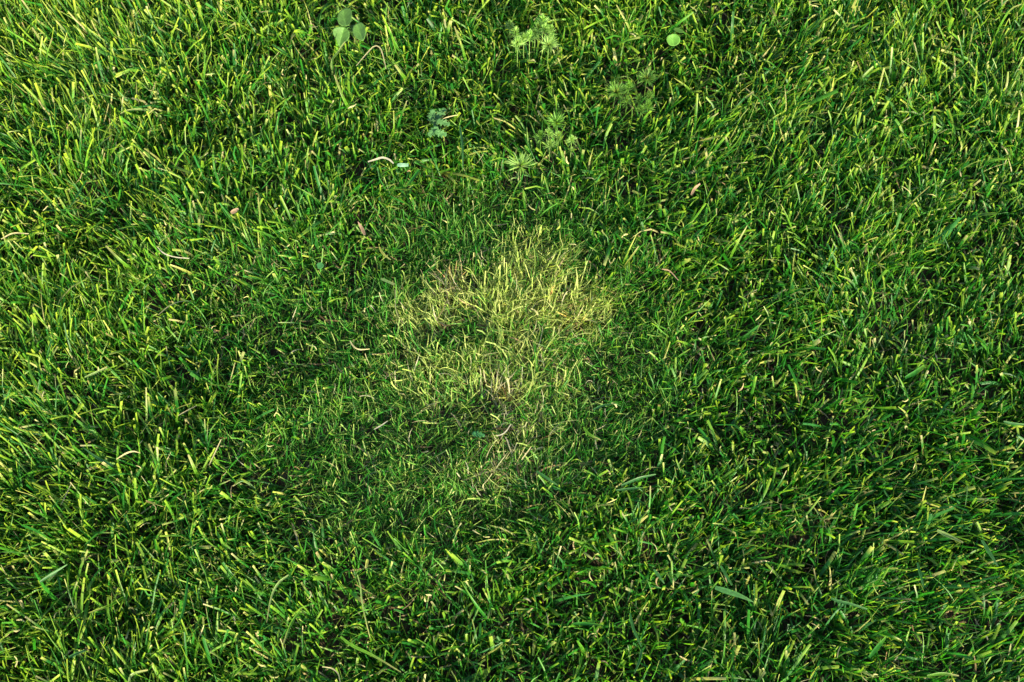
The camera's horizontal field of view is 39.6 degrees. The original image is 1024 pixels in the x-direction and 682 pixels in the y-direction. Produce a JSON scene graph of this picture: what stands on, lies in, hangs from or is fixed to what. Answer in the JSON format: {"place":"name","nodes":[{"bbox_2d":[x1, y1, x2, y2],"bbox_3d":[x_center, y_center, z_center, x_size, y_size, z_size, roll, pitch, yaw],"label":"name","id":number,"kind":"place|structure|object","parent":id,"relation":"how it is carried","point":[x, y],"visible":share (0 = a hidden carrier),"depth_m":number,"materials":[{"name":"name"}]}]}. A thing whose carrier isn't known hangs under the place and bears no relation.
{"place":"outdoors","nodes":[
{"label":"outdoors","id":0,"kind":"place"},
{"bbox_2d":[0,0,1023,681],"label":"ground","id":1,"kind":"structure","parent":0,"point":[824,420],"depth_m":1.25,"materials":[{"name":"green plant"}]},
{"bbox_2d":[32,27,54,60],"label":"grass shoot","id":2,"kind":"object","parent":1,"relation":"on","point":[43,44],"depth_m":1.38,"materials":[{"name":"green plant"}]},
{"bbox_2d":[40,565,65,582],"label":"grass shoot","id":3,"kind":"object","parent":1,"relation":"on","point":[49,575],"depth_m":1.15,"materials":[{"name":"green plant"}]},
{"bbox_2d":[89,591,132,612],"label":"grass shoot","id":4,"kind":"object","parent":1,"relation":"on","point":[114,602],"depth_m":1.15,"materials":[{"name":"green plant"}]},
{"bbox_2d":[106,245,134,273],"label":"grass shoot","id":5,"kind":"object","parent":1,"relation":"on","point":[119,259],"depth_m":1.28,"materials":[{"name":"green plant"}]},
{"bbox_2d":[120,108,170,127],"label":"grass shoot","id":6,"kind":"object","parent":1,"relation":"on","point":[156,113],"depth_m":1.36,"materials":[{"name":"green plant"}]},
{"bbox_2d":[146,387,147,432],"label":"grass shoot","id":7,"kind":"object","parent":1,"relation":"on","point":[146,409],"depth_m":1.22,"materials":[{"name":"yellow plant"}]},
{"bbox_2d":[170,264,191,274],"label":"grass shoot","id":8,"kind":"object","parent":1,"relation":"on","point":[186,271],"depth_m":1.28,"materials":[{"name":"yellow plant"}]},
{"bbox_2d":[166,210,210,235],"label":"grass shoot","id":9,"kind":"object","parent":1,"relation":"on","point":[187,226],"depth_m":1.30,"materials":[{"name":"green plant"}]},
{"bbox_2d":[188,454,201,482],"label":"grass shoot","id":10,"kind":"object","parent":1,"relation":"on","point":[194,468],"depth_m":1.18,"materials":[{"name":"green plant"}]},
{"bbox_2d":[195,92,215,134],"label":"grass shoot","id":11,"kind":"object","parent":1,"relation":"on","point":[210,123],"depth_m":1.35,"materials":[{"name":"green plant"}]},
{"bbox_2d":[258,197,262,243],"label":"grass shoot","id":12,"kind":"object","parent":1,"relation":"on","point":[260,222],"depth_m":1.29,"materials":[{"name":"green plant"}]},
{"bbox_2d":[282,611,298,645],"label":"grass shoot","id":13,"kind":"object","parent":1,"relation":"on","point":[292,621],"depth_m":1.12,"materials":[{"name":"green plant"}]},
{"bbox_2d":[297,565,312,581],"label":"grass shoot","id":14,"kind":"object","parent":1,"relation":"on","point":[304,570],"depth_m":1.15,"materials":[{"name":"green plant"}]},
{"bbox_2d":[303,416,321,425],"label":"grass shoot","id":15,"kind":"object","parent":1,"relation":"on","point":[310,422],"depth_m":1.20,"materials":[{"name":"green plant"}]},
{"bbox_2d":[316,262,323,268],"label":"round leaf plant","id":16,"kind":"object","parent":1,"relation":"on","point":[320,265],"visible":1,"depth_m":1.28,"materials":[{"name":"green plant"}]},
{"bbox_2d":[331,42,344,77],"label":"grass shoot","id":17,"kind":"object","parent":1,"relation":"on","point":[337,52],"depth_m":1.36,"materials":[{"name":"green plant"}]},
{"bbox_2d":[334,75,355,121],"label":"grass shoot","id":18,"kind":"object","parent":1,"relation":"on","point":[343,97],"depth_m":1.33,"materials":[{"name":"green plant"}]},
{"bbox_2d":[332,8,365,47],"bbox_3d":[-0.155,-0.294,1.379,0.032,0.056,0.047,0,65,0],"label":"clover plant","id":19,"kind":"object","parent":1,"relation":"on","point":[342,35],"visible":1,"depth_m":1.35,"materials":[{"name":"green plant"}]},
{"bbox_2d":[340,636,400,671],"bbox_3d":[-0.111,0.246,1.116,0.057,0.005,0.003,27,68,12],"label":"grass shoot","id":20,"kind":"object","parent":1,"relation":"on","point":[358,648],"depth_m":1.12,"materials":[{"name":"green plant"}]},
{"bbox_2d":[379,247,390,259],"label":"grass shoot","id":21,"kind":"object","parent":1,"relation":"on","point":[381,251],"depth_m":1.29,"materials":[{"name":"green plant"}]},
{"bbox_2d":[381,278,394,284],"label":"grass shoot","id":22,"kind":"object","parent":1,"relation":"on","point":[387,281],"depth_m":1.27,"materials":[{"name":"green plant"}]},
{"bbox_2d":[392,111,394,143],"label":"grass shoot","id":23,"kind":"object","parent":1,"relation":"on","point":[393,127],"depth_m":1.33,"materials":[{"name":"green plant"}]},
{"bbox_2d":[394,64,408,83],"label":"grass shoot","id":24,"kind":"object","parent":1,"relation":"on","point":[400,72],"depth_m":1.36,"materials":[{"name":"green plant"}]},
{"bbox_2d":[397,163,408,166],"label":"cut leaf","id":25,"kind":"object","parent":1,"relation":"on","point":[402,164],"visible":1,"depth_m":1.30,"materials":[{"name":"green plant"}]},
{"bbox_2d":[427,107,449,137],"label":"lobed weed","id":26,"kind":"object","parent":1,"relation":"on","point":[436,120],"visible":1,"depth_m":1.33,"materials":[{"name":"green plant"}]},
{"bbox_2d":[428,262,470,290],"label":"grass tuft","id":27,"kind":"object","parent":1,"relation":"on","point":[449,273],"visible":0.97,"depth_m":1.29,"materials":[{"name":"plant"}]},
{"bbox_2d":[454,26,468,68],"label":"grass shoot","id":28,"kind":"object","parent":1,"relation":"on","point":[464,54],"depth_m":1.38,"materials":[{"name":"green plant"}]},
{"bbox_2d":[462,583,491,624],"bbox_3d":[-0.029,0.214,1.148,0.034,0.045,0.004,42,72,17],"label":"grass shoot","id":29,"kind":"object","parent":1,"relation":"on","point":[481,611],"depth_m":1.14,"materials":[{"name":"green plant"}]},
{"bbox_2d":[472,431,484,437],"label":"toothed seedling","id":30,"kind":"object","parent":1,"relation":"on","point":[477,433],"visible":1,"depth_m":1.21,"materials":[{"name":"green plant"}]},
{"bbox_2d":[483,451,511,479],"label":"grass tuft","id":31,"kind":"object","parent":1,"relation":"on","point":[493,469],"visible":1,"depth_m":1.21,"materials":[{"name":"plant"}]},
{"bbox_2d":[483,381,521,409],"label":"grass tuft","id":32,"kind":"object","parent":1,"relation":"on","point":[504,397],"visible":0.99,"depth_m":1.24,"materials":[{"name":"plant"}]},
{"bbox_2d":[493,407,516,442],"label":"grass tuft","id":33,"kind":"object","parent":1,"relation":"on","point":[506,424],"visible":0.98,"depth_m":1.22,"materials":[{"name":"plant"}]},
{"bbox_2d":[0,0,1023,681],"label":"lawn grass","id":34,"kind":"structure","parent":1,"relation":"on","point":[836,72],"depth_m":1.28,"materials":[{"name":"green plant"}]},
{"bbox_2d":[1,232,28,238],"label":"dry straw","id":35,"kind":"object","parent":34,"relation":"on","point":[14,233],"visible":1,"depth_m":1.28,"materials":[{"name":"beige plant"}]},
{"bbox_2d":[28,356,44,401],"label":"grass shoot","id":36,"kind":"object","parent":34,"relation":"on","point":[32,379],"depth_m":1.21,"materials":[{"name":"green plant"}]},
{"bbox_2d":[21,525,53,541],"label":"grass shoot","id":37,"kind":"object","parent":34,"relation":"on","point":[33,529],"depth_m":1.16,"materials":[{"name":"green plant"}]},
{"bbox_2d":[63,181,86,217],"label":"grass shoot","id":38,"kind":"object","parent":34,"relation":"on","point":[79,191],"depth_m":1.30,"materials":[{"name":"green plant"}]},
{"bbox_2d":[68,649,84,657],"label":"grass shoot","id":39,"kind":"object","parent":34,"relation":"on","point":[76,653],"depth_m":1.11,"materials":[{"name":"green plant"}]},
{"bbox_2d":[85,366,106,377],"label":"grass shoot","id":40,"kind":"object","parent":34,"relation":"on","point":[98,371],"depth_m":1.23,"materials":[{"name":"green plant"}]},
{"bbox_2d":[82,447,112,466],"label":"grass shoot","id":41,"kind":"object","parent":34,"relation":"on","point":[99,458],"depth_m":1.19,"materials":[{"name":"green plant"}]},
{"bbox_2d":[116,451,139,459],"bbox_3d":[-0.320,0.095,1.187,0.020,0.002,0.007,0,65,0],"label":"dry straw","id":42,"kind":"object","parent":34,"relation":"on","point":[127,453],"visible":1,"depth_m":1.19,"materials":[{"name":"beige plant"}]},
{"bbox_2d":[128,669,147,681],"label":"grass shoot","id":43,"kind":"object","parent":34,"relation":"on","point":[132,674],"depth_m":1.10,"materials":[{"name":"yellow plant"}]},
{"bbox_2d":[157,247,188,258],"bbox_3d":[-0.302,-0.079,1.270,0.028,0.005,0.009,0,65,0],"label":"dry straw","id":44,"kind":"object","parent":34,"relation":"on","point":[170,255],"visible":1,"depth_m":1.27,"materials":[{"name":"beige plant"}]},
{"bbox_2d":[167,577,188,633],"bbox_3d":[-0.262,0.210,1.127,0.007,0.005,0.048,11,66,5],"label":"grass shoot","id":45,"kind":"object","parent":34,"relation":"on","point":[183,607],"depth_m":1.13,"materials":[{"name":"green plant"}]},
{"bbox_2d":[209,439,221,464],"bbox_3d":[-0.247,0.093,1.186,0.009,0.001,0.023,0,65,0],"label":"dry straw","id":46,"kind":"object","parent":34,"relation":"on","point":[215,451],"visible":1,"depth_m":1.19,"materials":[{"name":"beige plant"}]},
{"bbox_2d":[266,575,288,622],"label":"grass shoot","id":47,"kind":"object","parent":34,"relation":"on","point":[276,585],"depth_m":1.14,"materials":[{"name":"green plant"}]},
{"bbox_2d":[341,248,349,268],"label":"grass shoot","id":48,"kind":"object","parent":34,"relation":"on","point":[346,256],"depth_m":1.28,"materials":[{"name":"green plant"}]},
{"bbox_2d":[358,222,365,234],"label":"dead leaf","id":49,"kind":"object","parent":34,"relation":"on","point":[362,229],"visible":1,"depth_m":1.30,"materials":[{"name":"plant"}]},
{"bbox_2d":[357,575,369,636],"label":"grass shoot","id":50,"kind":"object","parent":34,"relation":"on","point":[362,604],"depth_m":1.13,"materials":[{"name":"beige plant"}]},
{"bbox_2d":[356,45,385,67],"bbox_3d":[-0.132,-0.269,1.343,0.028,0.004,0.026,0,65,0],"label":"dry straw","id":51,"kind":"object","parent":34,"relation":"on","point":[369,50],"visible":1,"depth_m":1.34,"materials":[{"name":"beige plant"}]},
{"bbox_2d":[368,157,393,163],"bbox_3d":[-0.120,-0.165,1.300,0.024,0.002,0.007,0,65,0],"label":"dry straw","id":52,"kind":"object","parent":34,"relation":"on","point":[378,158],"visible":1,"depth_m":1.30,"materials":[{"name":"beige plant"}]},
{"bbox_2d":[405,169,419,186],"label":"grass shoot","id":53,"kind":"object","parent":34,"relation":"on","point":[413,177],"depth_m":1.30,"materials":[{"name":"green plant"}]},
{"bbox_2d":[459,125,463,167],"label":"grass shoot","id":54,"kind":"object","parent":34,"relation":"on","point":[462,145],"depth_m":1.32,"materials":[{"name":"green plant"}]},
{"bbox_2d":[536,471,557,485],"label":"grass shoot","id":55,"kind":"object","parent":34,"relation":"on","point":[545,476],"depth_m":1.18,"materials":[{"name":"green plant"}]},
{"bbox_2d":[573,622,603,625],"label":"grass shoot","id":56,"kind":"object","parent":34,"relation":"on","point":[584,623],"depth_m":1.12,"materials":[{"name":"green plant"}]},
{"bbox_2d":[629,613,641,646],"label":"grass shoot","id":57,"kind":"object","parent":34,"relation":"on","point":[633,629],"depth_m":1.13,"materials":[{"name":"green plant"}]},
{"bbox_2d":[634,649,641,673],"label":"grass shoot","id":58,"kind":"object","parent":34,"relation":"on","point":[639,659],"depth_m":1.11,"materials":[{"name":"green plant"}]},
{"bbox_2d":[621,474,655,485],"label":"grass shoot","id":59,"kind":"object","parent":34,"relation":"on","point":[635,479],"depth_m":1.18,"materials":[{"name":"green plant"}]},
{"bbox_2d":[691,183,699,194],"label":"dead leaf","id":60,"kind":"object","parent":34,"relation":"on","point":[694,189],"visible":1,"depth_m":1.30,"materials":[{"name":"plant"}]},
{"bbox_2d":[720,565,732,585],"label":"grass shoot","id":61,"kind":"object","parent":34,"relation":"on","point":[725,574],"depth_m":1.15,"materials":[{"name":"green plant"}]},
{"bbox_2d":[715,586,752,601],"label":"grass shoot","id":62,"kind":"object","parent":34,"relation":"on","point":[728,591],"depth_m":1.14,"materials":[{"name":"green plant"}]},
{"bbox_2d":[788,364,799,388],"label":"grass shoot","id":63,"kind":"object","parent":34,"relation":"on","point":[792,373],"depth_m":1.22,"materials":[{"name":"green plant"}]},
{"bbox_2d":[826,286,833,302],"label":"grass shoot","id":64,"kind":"object","parent":34,"relation":"on","point":[829,294],"depth_m":1.25,"materials":[{"name":"green plant"}]},
{"bbox_2d":[831,597,866,609],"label":"grass shoot","id":65,"kind":"object","parent":34,"relation":"on","point":[843,602],"depth_m":1.13,"materials":[{"name":"green plant"}]},
{"bbox_2d":[867,50,881,67],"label":"grass shoot","id":66,"kind":"object","parent":34,"relation":"on","point":[871,55],"depth_m":1.37,"materials":[{"name":"green plant"}]},
{"bbox_2d":[869,636,886,657],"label":"grass shoot","id":67,"kind":"object","parent":34,"relation":"on","point":[877,648],"depth_m":1.12,"materials":[{"name":"green plant"}]},
{"bbox_2d":[916,562,923,586],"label":"grass shoot","id":68,"kind":"object","parent":34,"relation":"on","point":[919,572],"depth_m":1.14,"materials":[{"name":"green plant"}]},
{"bbox_2d":[927,672,958,676],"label":"grass shoot","id":69,"kind":"object","parent":34,"relation":"on","point":[939,674],"depth_m":1.11,"materials":[{"name":"green plant"}]},
{"bbox_2d":[937,529,962,542],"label":"grass shoot","id":70,"kind":"object","parent":34,"relation":"on","point":[943,533],"depth_m":1.15,"materials":[{"name":"green plant"}]},
{"bbox_2d":[981,540,997,565],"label":"grass shoot","id":71,"kind":"object","parent":34,"relation":"on","point":[987,549],"depth_m":1.15,"materials":[{"name":"green plant"}]},
{"bbox_2d":[1004,421,1023,424],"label":"grass shoot","id":72,"kind":"object","parent":34,"relation":"on","point":[1011,423],"depth_m":1.20,"materials":[{"name":"green plant"}]},
{"bbox_2d":[0,0,1023,681],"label":"dead thatch","id":73,"kind":"object","parent":1,"relation":"on","point":[538,362],"visible":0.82,"depth_m":1.26,"materials":[{"name":"plant"}]},
{"bbox_2d":[7,0,1023,681],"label":"grass clippings","id":74,"kind":"object","parent":1,"relation":"on","point":[539,360],"depth_m":1.24,"materials":[{"name":"plant"}]},
{"bbox_2d":[505,151,535,185],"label":"spiky tuft","id":75,"kind":"object","parent":1,"relation":"on","point":[521,164],"visible":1,"depth_m":1.31,"materials":[{"name":"green plant"}]},
{"bbox_2d":[519,0,528,27],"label":"grass shoot","id":76,"kind":"object","parent":1,"relation":"on","point":[524,12],"depth_m":1.39,"materials":[{"name":"green plant"}]},
{"bbox_2d":[505,13,559,77],"bbox_3d":[0.019,-0.286,1.385,0.055,0.066,0.052,0,65,0],"label":"feathery weed","id":77,"kind":"object","parent":1,"relation":"on","point":[549,40],"visible":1,"depth_m":1.37,"materials":[{"name":"green plant"}]},
{"bbox_2d":[530,284,562,311],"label":"grass tuft","id":78,"kind":"object","parent":1,"relation":"on","point":[551,292],"visible":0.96,"depth_m":1.28,"materials":[{"name":"plant"}]},
{"bbox_2d":[533,110,576,165],"bbox_3d":[0.040,-0.185,1.336,0.035,0.056,0.042,-23,67,-10],"label":"feathery weed","id":79,"kind":"object","parent":1,"relation":"on","point":[556,122],"visible":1,"depth_m":1.32,"materials":[{"name":"green plant"}]},
{"bbox_2d":[556,305,585,330],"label":"grass tuft","id":80,"kind":"object","parent":1,"relation":"on","point":[574,315],"visible":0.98,"depth_m":1.27,"materials":[{"name":"plant"}]},
{"bbox_2d":[583,427,600,439],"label":"grass shoot","id":81,"kind":"object","parent":1,"relation":"on","point":[588,433],"depth_m":1.20,"materials":[{"name":"green plant"}]},
{"bbox_2d":[593,403,614,409],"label":"grass shoot","id":82,"kind":"object","parent":1,"relation":"on","point":[599,406],"depth_m":1.22,"materials":[{"name":"green plant"}]},
{"bbox_2d":[616,5,631,34],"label":"grass shoot","id":83,"kind":"object","parent":1,"relation":"on","point":[624,19],"depth_m":1.38,"materials":[{"name":"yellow plant"}]},
{"bbox_2d":[616,487,642,490],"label":"grass shoot","id":84,"kind":"object","parent":1,"relation":"on","point":[631,488],"depth_m":1.18,"materials":[{"name":"green plant"}]},
{"bbox_2d":[623,236,635,263],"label":"grass shoot","id":85,"kind":"object","parent":1,"relation":"on","point":[628,251],"depth_m":1.27,"materials":[{"name":"green plant"}]},
{"bbox_2d":[604,67,656,128],"bbox_3d":[0.114,-0.230,1.363,0.054,0.055,0.050,0,65,0],"label":"feathery weed","id":86,"kind":"object","parent":1,"relation":"on","point":[615,90],"visible":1,"depth_m":1.35,"materials":[{"name":"green plant"}]},
{"bbox_2d":[624,246,638,268],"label":"grass shoot","id":87,"kind":"object","parent":1,"relation":"on","point":[629,259],"depth_m":1.27,"materials":[{"name":"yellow plant"}]},
{"bbox_2d":[654,569,664,583],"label":"grass shoot","id":88,"kind":"object","parent":1,"relation":"on","point":[658,575],"depth_m":1.15,"materials":[{"name":"green plant"}]},
{"bbox_2d":[666,27,683,45],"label":"round leaf plant","id":89,"kind":"object","parent":1,"relation":"on","point":[672,39],"visible":1,"depth_m":1.37,"materials":[{"name":"green plant"}]},
{"bbox_2d":[660,11,693,41],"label":"grass shoot","id":90,"kind":"object","parent":1,"relation":"on","point":[677,24],"depth_m":1.40,"materials":[{"name":"green plant"}]},
{"bbox_2d":[674,78,694,96],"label":"grass shoot","id":91,"kind":"object","parent":1,"relation":"on","point":[689,89],"depth_m":1.36,"materials":[{"name":"green plant"}]},
{"bbox_2d":[730,11,733,46],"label":"grass shoot","id":92,"kind":"object","parent":1,"relation":"on","point":[732,26],"depth_m":1.38,"materials":[{"name":"green plant"}]},
{"bbox_2d":[725,226,746,265],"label":"grass shoot","id":93,"kind":"object","parent":1,"relation":"on","point":[732,252],"depth_m":1.28,"materials":[{"name":"green plant"}]},
{"bbox_2d":[781,205,794,239],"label":"grass shoot","id":94,"kind":"object","parent":1,"relation":"on","point":[788,220],"depth_m":1.29,"materials":[{"name":"green plant"}]},
{"bbox_2d":[873,68,884,110],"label":"grass shoot","id":95,"kind":"object","parent":1,"relation":"on","point":[879,86],"depth_m":1.35,"materials":[{"name":"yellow plant"}]},
{"bbox_2d":[905,364,924,378],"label":"grass shoot","id":96,"kind":"object","parent":1,"relation":"on","point":[916,371],"depth_m":1.22,"materials":[{"name":"green plant"}]},
{"bbox_2d":[990,4,1020,48],"bbox_3d":[0.485,-0.309,1.400,0.017,0.057,0.013,0,65,0],"label":"grass shoot","id":97,"kind":"object","parent":1,"relation":"on","point":[1002,21],"depth_m":1.39,"materials":[{"name":"green plant"}]}
]}

